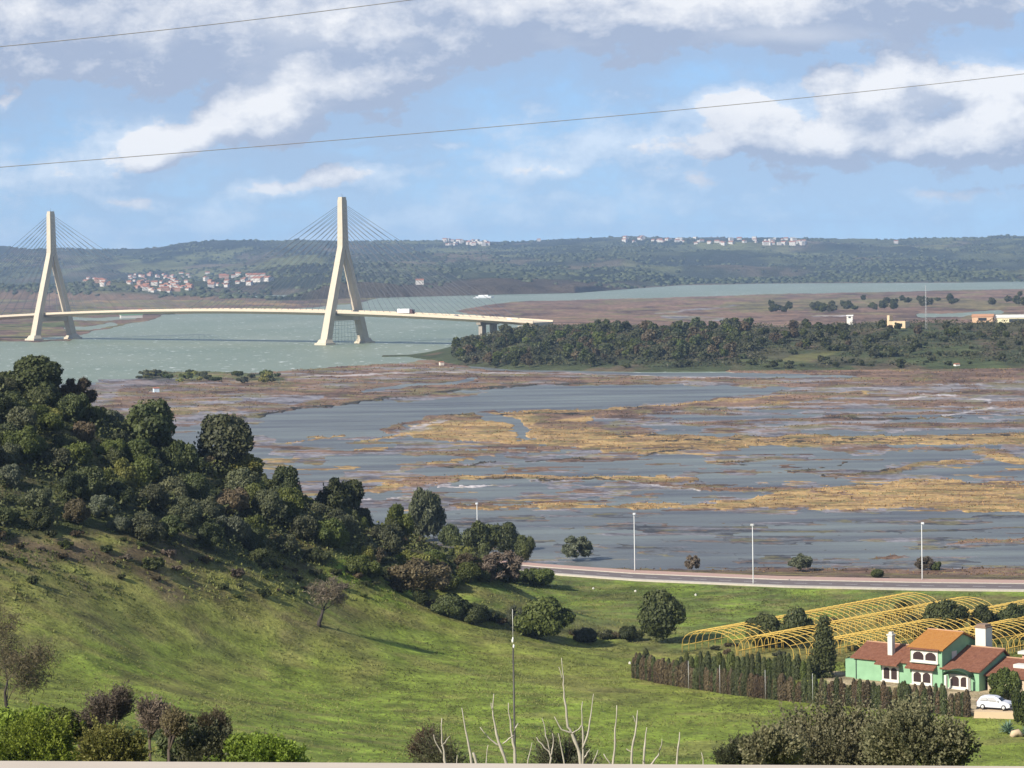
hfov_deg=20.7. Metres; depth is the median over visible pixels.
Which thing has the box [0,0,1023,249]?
sky
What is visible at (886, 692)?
cypress
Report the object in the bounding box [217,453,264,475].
bush
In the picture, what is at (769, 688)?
cypress
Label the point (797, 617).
bush
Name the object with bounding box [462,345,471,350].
tree
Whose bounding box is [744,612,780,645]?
bush
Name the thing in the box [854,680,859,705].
cypress
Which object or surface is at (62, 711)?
bush
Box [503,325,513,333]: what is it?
tree
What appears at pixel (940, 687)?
cypress
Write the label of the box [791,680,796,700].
cypress
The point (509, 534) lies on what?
bush
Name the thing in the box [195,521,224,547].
bush
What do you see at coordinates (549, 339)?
tree
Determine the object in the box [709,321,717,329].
tree
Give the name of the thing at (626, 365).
shrub
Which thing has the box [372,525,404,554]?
bush
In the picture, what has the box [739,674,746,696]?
cypress
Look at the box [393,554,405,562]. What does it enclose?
bush
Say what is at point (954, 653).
window
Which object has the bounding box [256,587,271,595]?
shrub
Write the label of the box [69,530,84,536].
shrub
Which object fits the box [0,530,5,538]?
shrub
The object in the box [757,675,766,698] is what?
cypress
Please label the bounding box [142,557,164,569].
shrub
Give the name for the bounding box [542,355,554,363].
tree
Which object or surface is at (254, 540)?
bush
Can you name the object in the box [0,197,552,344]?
cable stayed bridge
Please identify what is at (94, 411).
bush
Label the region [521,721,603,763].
bare tree
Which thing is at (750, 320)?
tree
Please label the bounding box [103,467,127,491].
bush
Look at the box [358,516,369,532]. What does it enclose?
bush
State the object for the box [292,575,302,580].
shrub
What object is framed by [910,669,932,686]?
window
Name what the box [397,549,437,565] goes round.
bush
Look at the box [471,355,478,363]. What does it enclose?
tree
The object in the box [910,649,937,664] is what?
window
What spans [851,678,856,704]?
cypress
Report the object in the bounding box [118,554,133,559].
shrub
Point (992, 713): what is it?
parking terrace
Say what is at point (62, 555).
shrub
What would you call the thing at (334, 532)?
bush
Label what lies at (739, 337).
tree
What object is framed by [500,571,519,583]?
bush
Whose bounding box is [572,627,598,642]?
bush
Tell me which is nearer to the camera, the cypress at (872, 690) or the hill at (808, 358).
the cypress at (872, 690)
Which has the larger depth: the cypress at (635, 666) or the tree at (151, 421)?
the tree at (151, 421)
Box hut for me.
[153,387,158,391]
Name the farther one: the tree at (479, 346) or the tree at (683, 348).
the tree at (479, 346)
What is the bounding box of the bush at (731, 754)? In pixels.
[709,730,744,764]
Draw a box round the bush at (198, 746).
[171,717,234,761]
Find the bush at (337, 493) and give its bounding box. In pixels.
[314,477,364,509]
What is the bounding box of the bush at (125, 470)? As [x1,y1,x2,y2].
[104,457,139,489]
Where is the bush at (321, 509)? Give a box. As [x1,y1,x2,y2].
[305,502,331,515]
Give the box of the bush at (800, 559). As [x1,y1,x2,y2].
[787,552,812,569]
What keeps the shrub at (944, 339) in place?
on the hill at (808, 358)
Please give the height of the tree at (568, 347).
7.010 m
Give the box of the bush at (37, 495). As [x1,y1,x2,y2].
[17,487,52,508]
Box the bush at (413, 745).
[405,723,448,760]
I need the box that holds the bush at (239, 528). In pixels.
[216,514,252,544]
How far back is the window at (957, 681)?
350.32 m
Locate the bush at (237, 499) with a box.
[215,487,249,515]
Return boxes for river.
[0,281,1023,383]
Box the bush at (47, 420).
[27,403,64,435]
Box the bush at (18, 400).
[6,392,29,408]
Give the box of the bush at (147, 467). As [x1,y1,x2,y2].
[131,454,160,487]
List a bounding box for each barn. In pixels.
[846,315,853,324]
[971,314,993,322]
[995,314,1023,322]
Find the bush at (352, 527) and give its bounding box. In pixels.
[330,513,361,542]
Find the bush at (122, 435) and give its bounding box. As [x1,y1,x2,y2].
[110,430,128,443]
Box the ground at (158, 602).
[0,392,1023,765]
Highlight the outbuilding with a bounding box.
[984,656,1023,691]
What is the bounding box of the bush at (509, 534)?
[494,521,518,551]
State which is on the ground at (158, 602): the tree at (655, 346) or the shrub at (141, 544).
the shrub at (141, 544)
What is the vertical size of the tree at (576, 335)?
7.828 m
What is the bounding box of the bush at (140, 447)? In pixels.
[124,438,159,463]
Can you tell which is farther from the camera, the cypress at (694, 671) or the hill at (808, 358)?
the hill at (808, 358)
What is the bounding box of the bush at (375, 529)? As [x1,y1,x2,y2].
[365,525,383,539]
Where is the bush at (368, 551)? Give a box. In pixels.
[357,545,376,561]
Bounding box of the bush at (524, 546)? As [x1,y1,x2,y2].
[513,534,535,561]
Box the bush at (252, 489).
[243,482,263,509]
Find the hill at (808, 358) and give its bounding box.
[382,323,1023,371]
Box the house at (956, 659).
[845,623,1010,691]
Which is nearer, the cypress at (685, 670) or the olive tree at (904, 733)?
the olive tree at (904, 733)
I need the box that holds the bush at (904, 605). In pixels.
[893,599,913,616]
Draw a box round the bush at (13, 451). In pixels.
[0,442,22,465]
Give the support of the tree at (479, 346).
on the hill at (808, 358)
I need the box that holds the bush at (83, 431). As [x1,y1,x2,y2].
[70,421,96,443]
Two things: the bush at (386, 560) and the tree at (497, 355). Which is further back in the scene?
the tree at (497, 355)
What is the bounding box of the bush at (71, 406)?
[50,392,88,421]
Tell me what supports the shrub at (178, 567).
on the ground at (158, 602)
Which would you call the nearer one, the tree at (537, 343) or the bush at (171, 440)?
the bush at (171, 440)
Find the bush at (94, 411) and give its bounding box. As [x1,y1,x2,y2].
[78,404,103,422]
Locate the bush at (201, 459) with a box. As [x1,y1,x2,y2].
[190,456,209,472]
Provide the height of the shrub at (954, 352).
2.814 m
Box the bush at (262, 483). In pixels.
[260,479,265,488]
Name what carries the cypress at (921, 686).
on the ground at (158, 602)
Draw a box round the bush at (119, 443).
[94,438,125,455]
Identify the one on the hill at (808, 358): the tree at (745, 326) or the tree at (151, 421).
the tree at (745, 326)
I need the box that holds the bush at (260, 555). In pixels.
[247,548,268,562]
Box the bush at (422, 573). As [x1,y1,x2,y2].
[387,557,452,592]
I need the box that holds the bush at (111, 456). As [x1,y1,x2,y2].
[98,445,127,466]
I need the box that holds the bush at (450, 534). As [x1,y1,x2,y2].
[437,523,462,545]
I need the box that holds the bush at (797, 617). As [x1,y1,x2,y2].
[777,606,815,645]
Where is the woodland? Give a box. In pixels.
[0,234,1023,299]
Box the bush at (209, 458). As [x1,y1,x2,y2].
[204,455,215,472]
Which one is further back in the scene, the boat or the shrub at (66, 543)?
the boat
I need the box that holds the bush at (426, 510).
[408,487,446,537]
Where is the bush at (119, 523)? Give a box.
[106,514,130,531]
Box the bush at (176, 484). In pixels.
[159,475,187,499]
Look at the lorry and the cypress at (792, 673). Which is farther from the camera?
the lorry
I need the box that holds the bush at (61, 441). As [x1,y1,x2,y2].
[50,434,82,448]
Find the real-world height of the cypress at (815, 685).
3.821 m
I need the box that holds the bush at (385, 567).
[381,563,396,581]
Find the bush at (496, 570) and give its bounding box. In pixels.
[481,561,501,574]
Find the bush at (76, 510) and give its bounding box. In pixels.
[63,497,90,523]
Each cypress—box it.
[631,657,634,677]
[634,655,638,678]
[635,654,641,678]
[639,657,644,679]
[643,648,649,655]
[644,654,651,680]
[646,654,652,679]
[647,664,653,681]
[651,656,655,679]
[652,660,658,682]
[654,659,659,682]
[657,661,662,682]
[658,657,664,683]
[663,661,667,684]
[666,662,672,684]
[669,660,674,684]
[671,659,679,685]
[672,664,680,686]
[678,662,684,686]
[682,660,688,687]
[683,652,688,662]
[686,666,691,687]
[688,656,693,667]
[689,668,696,687]
[692,667,698,688]
[693,656,699,667]
[693,670,699,689]
[697,651,702,664]
[697,665,700,689]
[699,662,706,689]
[703,667,708,690]
[704,651,710,669]
[704,670,709,690]
[709,672,715,691]
[711,656,718,671]
[712,666,717,691]
[715,652,722,668]
[715,669,721,692]
[717,673,723,692]
[720,668,726,693]
[721,658,725,669]
[724,671,728,692]
[726,652,731,670]
[726,673,732,693]
[727,651,735,670]
[728,668,733,694]
[730,669,737,694]
[733,655,741,668]
[733,668,738,693]
[734,668,740,695]
[738,673,744,695]
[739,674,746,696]
[740,656,746,673]
[744,653,749,673]
[744,670,748,696]
[747,673,755,696]
[749,653,754,675]
[750,677,757,697]
[752,674,761,697]
[755,651,761,675]
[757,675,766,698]
[761,656,766,677]
[763,676,770,698]
[765,658,772,676]
[766,675,771,699]
[771,657,776,678]
[771,678,777,699]
[776,654,783,677]
[776,674,783,700]
[777,673,786,700]
[781,653,786,679]
[781,680,789,700]
[786,653,791,678]
[786,676,793,701]
[791,660,797,679]
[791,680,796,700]
[792,654,801,679]
[794,681,800,701]
[797,681,803,701]
[799,660,806,679]
[799,677,808,702]
[806,656,811,679]
[807,679,812,702]
[811,675,817,703]
[818,677,824,703]
[822,680,827,704]
[826,684,831,704]
[827,681,836,704]
[833,677,839,705]
[838,677,842,704]
[839,683,846,705]
[845,685,849,705]
[848,685,853,705]
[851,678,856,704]
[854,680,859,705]
[856,679,863,705]
[861,682,866,706]
[863,679,870,707]
[870,681,876,707]
[872,685,880,707]
[876,685,881,708]
[880,680,886,708]
[882,686,891,709]
[886,686,891,707]
[891,687,898,708]
[897,683,901,706]
[899,681,903,700]
[902,680,907,697]
[903,684,911,703]
[912,683,917,704]
[918,682,925,709]
[919,687,926,708]
[926,685,933,712]
[933,683,938,713]
[935,691,940,713]
[938,683,943,713]
[939,685,947,714]
[947,693,953,715]
[953,693,957,715]
[954,692,962,716]
[959,692,966,716]
[962,689,971,717]
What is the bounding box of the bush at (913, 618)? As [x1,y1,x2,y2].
[900,614,921,633]
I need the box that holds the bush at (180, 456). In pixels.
[158,439,199,475]
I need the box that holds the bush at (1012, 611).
[994,601,1023,635]
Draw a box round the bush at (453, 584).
[440,574,459,591]
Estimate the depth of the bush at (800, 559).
496.98 m
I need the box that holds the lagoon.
[60,366,1023,569]
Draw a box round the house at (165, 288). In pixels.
[160,286,168,290]
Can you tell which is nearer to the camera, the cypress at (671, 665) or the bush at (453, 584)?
the cypress at (671, 665)
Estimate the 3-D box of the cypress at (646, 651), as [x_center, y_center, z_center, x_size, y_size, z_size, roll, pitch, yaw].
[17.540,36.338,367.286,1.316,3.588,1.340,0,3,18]
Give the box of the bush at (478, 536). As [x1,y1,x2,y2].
[461,520,501,553]
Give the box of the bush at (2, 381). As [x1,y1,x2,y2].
[0,375,4,385]
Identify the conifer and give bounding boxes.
[810,614,837,677]
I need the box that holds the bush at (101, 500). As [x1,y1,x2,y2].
[88,494,116,517]
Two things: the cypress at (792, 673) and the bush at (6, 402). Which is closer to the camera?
the cypress at (792, 673)
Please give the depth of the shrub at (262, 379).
1292.87 m
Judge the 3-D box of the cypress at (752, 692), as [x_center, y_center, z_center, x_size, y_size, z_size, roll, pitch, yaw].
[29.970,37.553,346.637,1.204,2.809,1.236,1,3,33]
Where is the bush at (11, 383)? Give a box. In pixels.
[2,377,17,391]
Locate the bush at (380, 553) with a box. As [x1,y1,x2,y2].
[371,547,387,561]
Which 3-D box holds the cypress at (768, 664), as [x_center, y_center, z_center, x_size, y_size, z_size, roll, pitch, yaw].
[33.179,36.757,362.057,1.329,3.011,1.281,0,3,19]
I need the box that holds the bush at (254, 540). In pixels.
[242,528,265,550]
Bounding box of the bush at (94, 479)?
[75,465,108,501]
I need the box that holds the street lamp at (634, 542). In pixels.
[633,513,635,570]
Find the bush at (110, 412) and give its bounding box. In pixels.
[106,409,123,424]
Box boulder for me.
[1010,729,1023,736]
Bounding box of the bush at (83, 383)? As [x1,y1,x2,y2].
[59,376,97,404]
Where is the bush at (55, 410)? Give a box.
[49,407,62,419]
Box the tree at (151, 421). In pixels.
[123,398,176,446]
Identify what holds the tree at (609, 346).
on the hill at (808, 358)
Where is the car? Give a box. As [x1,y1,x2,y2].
[976,694,1011,710]
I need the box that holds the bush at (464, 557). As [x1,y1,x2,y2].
[453,552,482,568]
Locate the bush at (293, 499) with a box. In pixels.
[278,487,304,520]
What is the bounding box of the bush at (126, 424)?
[111,422,133,437]
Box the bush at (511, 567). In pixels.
[481,550,523,581]
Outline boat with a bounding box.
[476,295,493,297]
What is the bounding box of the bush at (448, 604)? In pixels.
[430,592,470,615]
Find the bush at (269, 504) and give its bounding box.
[246,488,287,524]
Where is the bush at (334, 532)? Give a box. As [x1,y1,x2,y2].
[315,517,349,547]
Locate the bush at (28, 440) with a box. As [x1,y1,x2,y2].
[1,423,47,462]
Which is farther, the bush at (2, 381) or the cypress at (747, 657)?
the bush at (2, 381)
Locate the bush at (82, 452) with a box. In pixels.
[63,441,92,465]
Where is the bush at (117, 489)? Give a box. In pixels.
[104,479,134,505]
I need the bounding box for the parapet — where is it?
[0,761,1023,767]
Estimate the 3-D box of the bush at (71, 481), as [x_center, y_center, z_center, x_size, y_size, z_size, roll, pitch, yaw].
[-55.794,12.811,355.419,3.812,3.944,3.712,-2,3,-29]
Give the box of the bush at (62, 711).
[46,706,87,747]
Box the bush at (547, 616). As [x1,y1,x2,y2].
[512,596,575,638]
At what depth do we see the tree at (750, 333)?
1473.74 m
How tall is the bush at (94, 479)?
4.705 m
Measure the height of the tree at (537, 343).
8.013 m
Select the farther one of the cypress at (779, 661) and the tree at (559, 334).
the tree at (559, 334)
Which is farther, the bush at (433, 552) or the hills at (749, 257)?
the hills at (749, 257)
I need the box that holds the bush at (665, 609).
[635,588,686,641]
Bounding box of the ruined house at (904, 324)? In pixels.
[887,315,909,327]
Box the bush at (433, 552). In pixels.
[423,549,446,560]
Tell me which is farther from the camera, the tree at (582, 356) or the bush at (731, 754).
the tree at (582, 356)
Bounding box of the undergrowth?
[0,383,489,582]
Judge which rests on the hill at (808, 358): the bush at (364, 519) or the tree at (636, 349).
the tree at (636, 349)
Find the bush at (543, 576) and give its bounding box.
[529,568,554,585]
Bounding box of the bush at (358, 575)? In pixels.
[352,568,362,577]
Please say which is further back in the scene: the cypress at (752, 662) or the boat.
the boat
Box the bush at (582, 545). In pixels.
[560,535,592,558]
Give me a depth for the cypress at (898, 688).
335.45 m
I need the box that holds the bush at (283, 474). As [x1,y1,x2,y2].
[269,465,301,489]
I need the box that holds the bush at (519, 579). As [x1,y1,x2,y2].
[513,572,522,582]
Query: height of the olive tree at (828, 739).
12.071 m
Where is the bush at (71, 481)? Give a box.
[57,470,84,499]
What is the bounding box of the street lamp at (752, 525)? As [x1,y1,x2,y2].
[750,524,753,583]
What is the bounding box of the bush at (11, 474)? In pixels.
[0,463,21,487]
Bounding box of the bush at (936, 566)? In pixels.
[929,561,941,569]
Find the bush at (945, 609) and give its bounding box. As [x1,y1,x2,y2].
[921,599,969,632]
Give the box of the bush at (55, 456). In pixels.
[37,447,75,473]
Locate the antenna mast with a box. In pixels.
[925,285,927,329]
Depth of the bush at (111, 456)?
382.59 m
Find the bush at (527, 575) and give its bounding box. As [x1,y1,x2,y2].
[519,568,533,583]
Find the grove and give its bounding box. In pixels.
[583,291,1023,366]
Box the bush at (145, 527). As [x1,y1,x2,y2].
[130,514,166,541]
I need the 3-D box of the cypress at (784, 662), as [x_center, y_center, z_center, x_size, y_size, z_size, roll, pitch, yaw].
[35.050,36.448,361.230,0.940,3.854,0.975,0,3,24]
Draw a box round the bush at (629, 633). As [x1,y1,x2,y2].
[619,624,644,640]
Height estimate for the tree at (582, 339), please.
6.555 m
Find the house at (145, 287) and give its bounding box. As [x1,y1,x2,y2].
[142,285,149,290]
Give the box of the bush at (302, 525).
[288,514,319,539]
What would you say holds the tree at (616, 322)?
on the hill at (808, 358)
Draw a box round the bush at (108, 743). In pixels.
[70,712,155,761]
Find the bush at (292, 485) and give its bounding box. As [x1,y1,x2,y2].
[274,481,305,508]
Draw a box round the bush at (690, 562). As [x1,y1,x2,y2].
[684,555,700,568]
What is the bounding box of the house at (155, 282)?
[151,281,157,285]
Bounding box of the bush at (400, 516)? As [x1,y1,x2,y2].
[384,502,413,535]
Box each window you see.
[881,665,898,682]
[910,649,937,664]
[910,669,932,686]
[948,674,970,690]
[952,651,956,658]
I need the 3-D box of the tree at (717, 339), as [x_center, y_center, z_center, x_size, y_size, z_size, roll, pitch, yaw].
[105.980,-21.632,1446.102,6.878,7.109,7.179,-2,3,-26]
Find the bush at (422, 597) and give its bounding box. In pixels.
[412,586,430,604]
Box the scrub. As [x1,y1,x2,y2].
[451,318,1023,366]
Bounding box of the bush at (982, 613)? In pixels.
[969,604,997,635]
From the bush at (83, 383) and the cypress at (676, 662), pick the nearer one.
the cypress at (676, 662)
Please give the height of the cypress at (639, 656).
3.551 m
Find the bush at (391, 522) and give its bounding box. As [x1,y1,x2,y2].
[381,518,399,528]
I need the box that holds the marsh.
[0,289,1023,575]
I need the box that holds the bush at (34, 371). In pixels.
[3,354,63,394]
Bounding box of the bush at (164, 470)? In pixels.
[150,458,169,482]
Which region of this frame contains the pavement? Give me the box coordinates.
[500,560,1023,582]
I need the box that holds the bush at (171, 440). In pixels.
[158,439,175,450]
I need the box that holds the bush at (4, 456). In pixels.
[0,444,8,462]
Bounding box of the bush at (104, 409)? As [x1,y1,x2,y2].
[97,406,107,422]
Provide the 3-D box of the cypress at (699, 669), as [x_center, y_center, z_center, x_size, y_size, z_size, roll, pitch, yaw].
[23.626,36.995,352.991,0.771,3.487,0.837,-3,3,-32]
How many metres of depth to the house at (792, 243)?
7544.67 m
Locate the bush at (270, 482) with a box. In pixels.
[262,478,272,489]
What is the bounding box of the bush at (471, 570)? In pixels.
[455,561,481,582]
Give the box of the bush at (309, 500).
[305,498,316,502]
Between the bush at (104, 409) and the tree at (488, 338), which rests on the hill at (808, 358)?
the tree at (488, 338)
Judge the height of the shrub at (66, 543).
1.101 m
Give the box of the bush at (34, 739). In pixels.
[0,698,84,760]
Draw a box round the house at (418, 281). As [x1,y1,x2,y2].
[415,279,423,284]
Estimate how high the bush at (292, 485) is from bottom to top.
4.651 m
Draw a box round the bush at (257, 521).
[243,514,269,540]
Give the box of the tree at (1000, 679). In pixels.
[987,667,1021,699]
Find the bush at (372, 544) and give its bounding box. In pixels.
[358,538,385,559]
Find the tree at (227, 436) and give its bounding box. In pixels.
[193,413,254,471]
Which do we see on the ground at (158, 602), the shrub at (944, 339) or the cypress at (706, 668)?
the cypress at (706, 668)
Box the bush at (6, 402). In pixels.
[0,392,12,419]
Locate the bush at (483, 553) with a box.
[478,551,488,556]
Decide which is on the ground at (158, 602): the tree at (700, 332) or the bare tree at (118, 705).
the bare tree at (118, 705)
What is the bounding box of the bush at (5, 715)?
[0,703,81,760]
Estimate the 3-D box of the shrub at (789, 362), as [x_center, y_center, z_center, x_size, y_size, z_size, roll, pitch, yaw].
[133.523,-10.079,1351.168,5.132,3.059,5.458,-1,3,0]
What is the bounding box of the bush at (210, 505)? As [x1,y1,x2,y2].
[192,495,225,522]
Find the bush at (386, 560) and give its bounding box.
[380,556,397,565]
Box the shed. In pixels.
[120,314,142,317]
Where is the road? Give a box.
[519,566,1023,588]
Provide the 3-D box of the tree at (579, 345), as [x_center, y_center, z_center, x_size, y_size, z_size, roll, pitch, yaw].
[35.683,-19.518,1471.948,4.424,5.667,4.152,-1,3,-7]
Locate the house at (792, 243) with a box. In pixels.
[789,241,796,245]
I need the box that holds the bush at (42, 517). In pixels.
[28,506,55,530]
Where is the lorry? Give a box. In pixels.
[397,309,414,313]
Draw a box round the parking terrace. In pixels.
[974,706,1013,718]
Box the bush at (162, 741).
[155,713,203,761]
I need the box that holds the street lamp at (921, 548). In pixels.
[921,522,923,579]
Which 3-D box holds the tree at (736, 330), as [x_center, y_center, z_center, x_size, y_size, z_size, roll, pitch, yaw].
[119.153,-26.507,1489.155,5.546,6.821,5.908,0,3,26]
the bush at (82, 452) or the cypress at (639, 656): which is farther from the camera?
the bush at (82, 452)
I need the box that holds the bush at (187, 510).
[168,495,202,526]
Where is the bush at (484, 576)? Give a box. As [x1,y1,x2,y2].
[477,569,490,581]
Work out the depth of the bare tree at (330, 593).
357.43 m
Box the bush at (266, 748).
[239,728,311,761]
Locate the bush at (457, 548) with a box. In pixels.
[449,545,473,558]
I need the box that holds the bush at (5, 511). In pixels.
[0,506,19,524]
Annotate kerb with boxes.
[521,565,1023,591]
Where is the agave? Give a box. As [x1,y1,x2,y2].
[997,719,1015,732]
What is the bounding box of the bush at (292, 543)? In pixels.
[274,533,299,553]
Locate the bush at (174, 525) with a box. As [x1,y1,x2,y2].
[159,514,186,536]
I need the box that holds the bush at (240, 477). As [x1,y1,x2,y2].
[224,467,260,490]
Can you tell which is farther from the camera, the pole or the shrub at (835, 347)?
the shrub at (835, 347)
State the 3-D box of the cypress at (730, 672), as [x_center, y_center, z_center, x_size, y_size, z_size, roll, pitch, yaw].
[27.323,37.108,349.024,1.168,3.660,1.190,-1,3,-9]
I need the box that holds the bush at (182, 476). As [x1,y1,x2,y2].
[178,473,188,479]
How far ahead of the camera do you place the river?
2107.80 m
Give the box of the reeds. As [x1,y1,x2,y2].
[95,363,1023,575]
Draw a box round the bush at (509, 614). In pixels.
[506,604,523,627]
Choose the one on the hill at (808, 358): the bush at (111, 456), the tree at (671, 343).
the tree at (671, 343)
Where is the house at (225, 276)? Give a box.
[222,274,228,278]
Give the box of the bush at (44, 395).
[24,386,57,406]
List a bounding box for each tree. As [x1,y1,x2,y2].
[0,595,67,710]
[72,679,140,728]
[77,705,103,748]
[123,398,176,446]
[134,691,172,761]
[159,697,193,761]
[193,413,254,471]
[195,704,235,734]
[303,573,354,626]
[396,718,486,762]
[433,694,564,763]
[451,336,460,347]
[454,347,465,356]
[460,337,470,345]
[461,355,469,365]
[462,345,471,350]
[470,334,479,341]
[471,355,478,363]
[475,342,486,350]
[482,352,492,362]
[484,335,492,342]
[492,351,502,361]
[492,358,499,367]
[493,342,499,349]
[494,335,505,347]
[498,324,508,330]
[501,355,508,362]
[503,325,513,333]
[506,354,511,363]
[507,334,516,341]
[509,345,519,353]
[510,349,523,360]
[511,359,518,367]
[514,329,526,341]
[520,346,528,353]
[520,354,531,364]
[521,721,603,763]
[522,337,530,343]
[526,328,536,334]
[526,358,532,367]
[530,345,541,355]
[532,341,543,347]
[534,355,545,363]
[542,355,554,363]
[543,336,553,343]
[554,356,562,363]
[554,658,703,764]
[555,330,565,338]
[559,341,566,349]
[561,350,570,360]
[563,324,572,334]
[563,343,573,352]
[567,338,576,348]
[571,350,579,360]
[572,331,582,340]
[576,342,583,350]
[577,326,589,330]
[577,352,585,360]
[578,336,587,342]
[580,348,589,354]
[585,353,595,366]
[586,322,592,331]
[591,323,597,331]
[592,348,599,357]
[593,332,605,345]
[596,323,605,331]
[600,348,610,355]
[601,343,614,351]
[601,353,607,361]
[602,318,610,328]
[606,332,616,341]
[609,320,620,327]
[610,324,623,334]
[615,339,625,346]
[615,348,623,357]
[616,333,626,340]
[621,320,631,331]
[622,349,630,358]
[625,341,638,353]
[632,327,643,337]
[633,344,647,355]
[639,320,649,332]
[639,346,647,357]
[641,334,651,344]
[643,329,656,339]
[643,350,650,358]
[647,322,657,329]
[647,340,655,346]
[651,343,666,355]
[653,346,665,357]
[654,328,661,337]
[654,339,664,343]
[664,335,672,343]
[667,340,675,346]
[669,323,681,331]
[669,345,677,353]
[671,350,682,359]
[673,327,681,331]
[674,331,685,338]
[676,338,686,345]
[676,341,689,355]
[679,322,687,332]
[688,327,698,331]
[689,334,700,345]
[689,345,697,352]
[690,317,699,322]
[690,322,701,328]
[697,350,707,359]
[698,329,710,334]
[700,339,714,345]
[707,344,719,352]
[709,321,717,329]
[711,336,722,345]
[711,351,719,358]
[713,332,725,339]
[720,318,735,324]
[720,348,728,356]
[722,324,732,332]
[723,341,736,355]
[729,323,740,328]
[730,352,737,357]
[730,683,882,764]
[731,328,740,334]
[735,335,742,345]
[738,336,747,345]
[740,320,750,331]
[742,339,756,344]
[743,317,753,325]
[743,331,754,336]
[743,342,756,350]
[856,691,982,765]
[987,667,1021,699]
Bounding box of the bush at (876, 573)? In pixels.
[870,569,883,577]
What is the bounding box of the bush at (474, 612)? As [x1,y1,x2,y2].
[460,602,488,623]
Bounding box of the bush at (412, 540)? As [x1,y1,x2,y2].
[401,531,425,546]
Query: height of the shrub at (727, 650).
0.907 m
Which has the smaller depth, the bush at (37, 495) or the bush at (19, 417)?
the bush at (37, 495)
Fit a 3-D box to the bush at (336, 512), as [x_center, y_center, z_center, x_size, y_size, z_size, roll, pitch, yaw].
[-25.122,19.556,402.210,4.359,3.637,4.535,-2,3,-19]
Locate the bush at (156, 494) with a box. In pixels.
[136,483,170,512]
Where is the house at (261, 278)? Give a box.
[251,276,263,281]
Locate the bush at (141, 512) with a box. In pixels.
[129,510,156,520]
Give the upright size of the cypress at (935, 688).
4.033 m
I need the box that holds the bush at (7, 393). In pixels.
[4,390,18,395]
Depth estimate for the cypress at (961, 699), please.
329.78 m
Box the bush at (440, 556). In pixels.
[434,554,447,563]
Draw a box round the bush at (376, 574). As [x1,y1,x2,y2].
[367,566,384,577]
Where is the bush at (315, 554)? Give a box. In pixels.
[304,547,331,562]
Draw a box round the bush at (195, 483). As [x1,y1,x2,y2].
[184,472,209,500]
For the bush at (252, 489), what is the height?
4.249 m
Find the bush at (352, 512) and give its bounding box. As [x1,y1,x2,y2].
[343,507,359,523]
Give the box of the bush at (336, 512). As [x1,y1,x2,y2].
[323,508,346,520]
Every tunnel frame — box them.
[682,592,936,654]
[738,597,995,657]
[808,599,1023,655]
[956,616,1023,652]
[1006,633,1023,653]
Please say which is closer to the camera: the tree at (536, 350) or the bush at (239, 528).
the bush at (239, 528)
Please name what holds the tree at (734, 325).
on the hill at (808, 358)
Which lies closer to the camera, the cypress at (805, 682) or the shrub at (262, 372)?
the cypress at (805, 682)
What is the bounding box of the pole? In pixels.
[512,609,515,745]
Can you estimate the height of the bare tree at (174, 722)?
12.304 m
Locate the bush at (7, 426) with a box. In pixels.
[0,421,15,442]
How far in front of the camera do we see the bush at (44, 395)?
391.94 m
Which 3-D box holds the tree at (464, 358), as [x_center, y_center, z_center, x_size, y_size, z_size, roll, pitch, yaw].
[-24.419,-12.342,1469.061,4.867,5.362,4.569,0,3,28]
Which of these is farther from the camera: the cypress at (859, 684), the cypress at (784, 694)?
the cypress at (784, 694)
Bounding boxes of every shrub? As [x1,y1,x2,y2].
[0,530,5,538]
[0,550,7,556]
[14,543,24,548]
[14,557,27,564]
[27,575,38,583]
[43,529,57,536]
[57,539,73,547]
[57,552,68,557]
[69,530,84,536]
[100,544,112,552]
[117,574,125,578]
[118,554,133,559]
[136,541,147,546]
[142,372,152,377]
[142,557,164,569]
[149,369,161,376]
[152,576,160,580]
[160,549,176,556]
[163,374,173,378]
[171,565,182,570]
[179,372,193,378]
[198,371,207,375]
[198,555,213,563]
[200,374,211,379]
[208,377,217,380]
[218,583,228,589]
[230,568,244,576]
[231,371,243,375]
[236,376,248,382]
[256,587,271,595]
[257,562,271,568]
[258,377,268,381]
[259,370,272,377]
[260,371,272,377]
[264,573,272,579]
[270,560,285,569]
[285,589,294,593]
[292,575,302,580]
[309,568,322,574]
[329,568,342,574]
[359,580,370,585]
[425,600,434,605]
[486,611,496,621]
[492,614,503,621]
[496,618,507,623]
[597,629,612,638]
[599,634,607,638]
[610,631,620,638]
[621,363,630,367]
[672,361,683,366]
[683,360,693,365]
[710,645,719,649]
[722,648,730,653]
[723,642,731,646]
[746,359,756,364]
[772,650,785,656]
[783,364,793,368]
[784,360,793,364]
[788,349,797,353]
[831,345,841,350]
[847,645,859,650]
[876,345,885,349]
[876,352,886,356]
[925,333,936,337]
[927,356,935,360]
[939,336,948,341]
[948,350,958,354]
[1014,340,1022,344]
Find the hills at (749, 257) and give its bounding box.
[0,235,1023,299]
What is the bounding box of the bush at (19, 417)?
[6,406,37,431]
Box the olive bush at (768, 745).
[737,721,809,764]
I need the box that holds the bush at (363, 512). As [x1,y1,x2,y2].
[356,507,373,527]
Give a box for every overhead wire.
[0,0,408,46]
[0,74,1020,167]
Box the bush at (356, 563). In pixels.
[346,553,380,574]
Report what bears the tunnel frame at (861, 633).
on the ground at (158, 602)
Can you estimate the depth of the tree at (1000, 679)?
339.31 m
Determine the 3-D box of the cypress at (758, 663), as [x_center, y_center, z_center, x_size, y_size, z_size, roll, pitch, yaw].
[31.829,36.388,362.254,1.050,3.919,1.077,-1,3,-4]
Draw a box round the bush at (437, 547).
[424,543,440,550]
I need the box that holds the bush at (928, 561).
[914,556,933,569]
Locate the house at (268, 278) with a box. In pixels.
[263,276,273,281]
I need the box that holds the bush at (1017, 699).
[1011,688,1023,726]
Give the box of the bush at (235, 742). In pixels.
[201,731,264,761]

